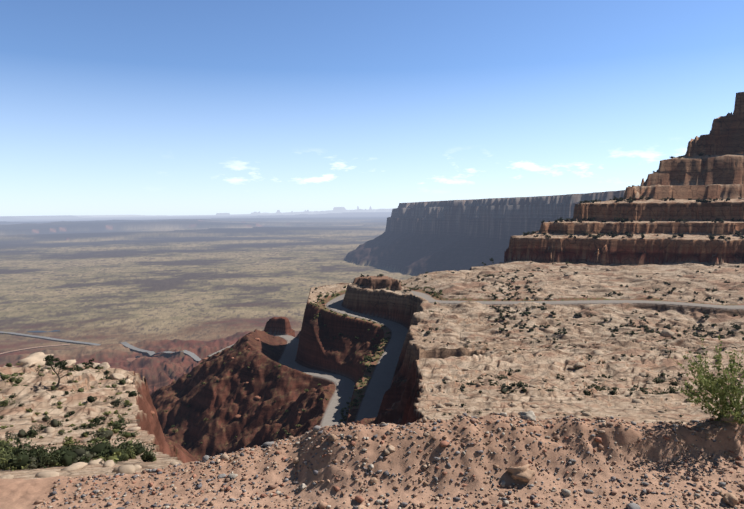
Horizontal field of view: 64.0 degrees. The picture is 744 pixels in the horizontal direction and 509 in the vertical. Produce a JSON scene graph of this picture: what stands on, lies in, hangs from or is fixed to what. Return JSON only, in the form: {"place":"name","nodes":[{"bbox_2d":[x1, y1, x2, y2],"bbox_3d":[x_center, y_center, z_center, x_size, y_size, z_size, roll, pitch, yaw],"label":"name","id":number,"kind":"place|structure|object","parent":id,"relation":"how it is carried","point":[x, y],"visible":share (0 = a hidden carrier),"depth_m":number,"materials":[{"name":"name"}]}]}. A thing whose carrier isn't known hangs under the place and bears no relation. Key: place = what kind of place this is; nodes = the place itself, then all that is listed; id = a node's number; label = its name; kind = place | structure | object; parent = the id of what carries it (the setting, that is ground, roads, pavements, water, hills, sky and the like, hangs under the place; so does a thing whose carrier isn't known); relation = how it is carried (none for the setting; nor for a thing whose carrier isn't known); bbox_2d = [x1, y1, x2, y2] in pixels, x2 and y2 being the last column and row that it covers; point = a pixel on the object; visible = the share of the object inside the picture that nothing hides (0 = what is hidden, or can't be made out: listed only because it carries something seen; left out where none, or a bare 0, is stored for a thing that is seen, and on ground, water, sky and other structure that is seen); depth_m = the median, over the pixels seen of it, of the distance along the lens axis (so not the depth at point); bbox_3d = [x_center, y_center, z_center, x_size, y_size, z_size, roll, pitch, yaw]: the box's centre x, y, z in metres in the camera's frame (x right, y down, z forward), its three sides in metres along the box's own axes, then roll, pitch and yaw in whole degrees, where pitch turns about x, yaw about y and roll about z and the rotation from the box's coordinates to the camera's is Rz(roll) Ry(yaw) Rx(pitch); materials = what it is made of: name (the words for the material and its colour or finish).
{"place":"outdoors","nodes":[
{"label":"outdoors","id":0,"kind":"place"},
{"bbox_2d":[0,344,69,353],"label":"dirt track","id":1,"kind":"structure","parent":0,"point":[33,347],"depth_m":1434.18,"materials":[{"name":"beige soil"}]},
{"bbox_2d":[27,330,59,331],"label":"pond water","id":2,"kind":"structure","parent":0,"point":[43,331],"depth_m":1637.11,"materials":[{"name":"grey liquid"}]},
{"bbox_2d":[0,92,743,479],"bbox_3d":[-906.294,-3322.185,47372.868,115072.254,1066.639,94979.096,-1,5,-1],"label":"terrain","id":3,"kind":"structure","parent":0,"point":[202,286],"depth_m":365.71,"materials":[{"name":"beige stone"}]},
{"bbox_2d":[0,331,200,360],"bbox_3d":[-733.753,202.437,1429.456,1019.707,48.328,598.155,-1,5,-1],"label":"highway","id":4,"kind":"structure","parent":3,"relation":"on","point":[191,354],"depth_m":1374.57,"materials":[{"name":"grey asphalt"}]},
{"bbox_2d":[127,357,150,361],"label":"pullout ground","id":5,"kind":"structure","parent":3,"relation":"on","point":[130,359],"depth_m":1232.78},
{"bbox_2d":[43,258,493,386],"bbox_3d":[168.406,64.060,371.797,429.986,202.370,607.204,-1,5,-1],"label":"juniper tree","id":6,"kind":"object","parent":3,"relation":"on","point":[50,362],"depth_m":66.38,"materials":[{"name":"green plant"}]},
{"bbox_2d":[211,335,354,426],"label":"road","id":7,"kind":"structure","parent":3,"relation":"on","point":[343,394],"depth_m":247.37,"materials":[{"name":"grey asphalt"}]},
{"bbox_2d":[0,152,743,470],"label":"shrubs","id":8,"kind":"object","parent":3,"relation":"on","point":[20,457],"visible":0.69,"depth_m":69.70,"materials":[{"name":"green plant"}]},
{"bbox_2d":[0,198,743,478],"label":"boulders","id":9,"kind":"object","parent":3,"relation":"on","point":[33,360],"visible":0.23,"depth_m":70.73,"materials":[{"name":"stone"}]},
{"bbox_2d":[327,291,743,420],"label":"road","id":10,"kind":"structure","parent":3,"relation":"on","point":[379,385],"depth_m":238.99,"materials":[{"name":"grey asphalt"}]},
{"bbox_2d":[0,414,743,508],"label":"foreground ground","id":11,"kind":"structure","parent":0,"point":[20,494],"depth_m":4.22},
{"bbox_2d":[34,411,743,508],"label":"gravel pebbles","id":12,"kind":"object","parent":11,"relation":"on","point":[524,473],"visible":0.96,"depth_m":4.22,"materials":[{"name":"gravel"}]},
{"bbox_2d":[668,336,743,423],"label":"tumbleweed bush","id":13,"kind":"object","parent":11,"relation":"on","point":[713,391],"depth_m":4.61,"materials":[{"name":"green plant"}]},
{"bbox_2d":[0,0,743,215],"label":"sky","id":14,"kind":"structure","parent":0,"point":[108,107],"materials":[{"name":"blue"}]}
]}

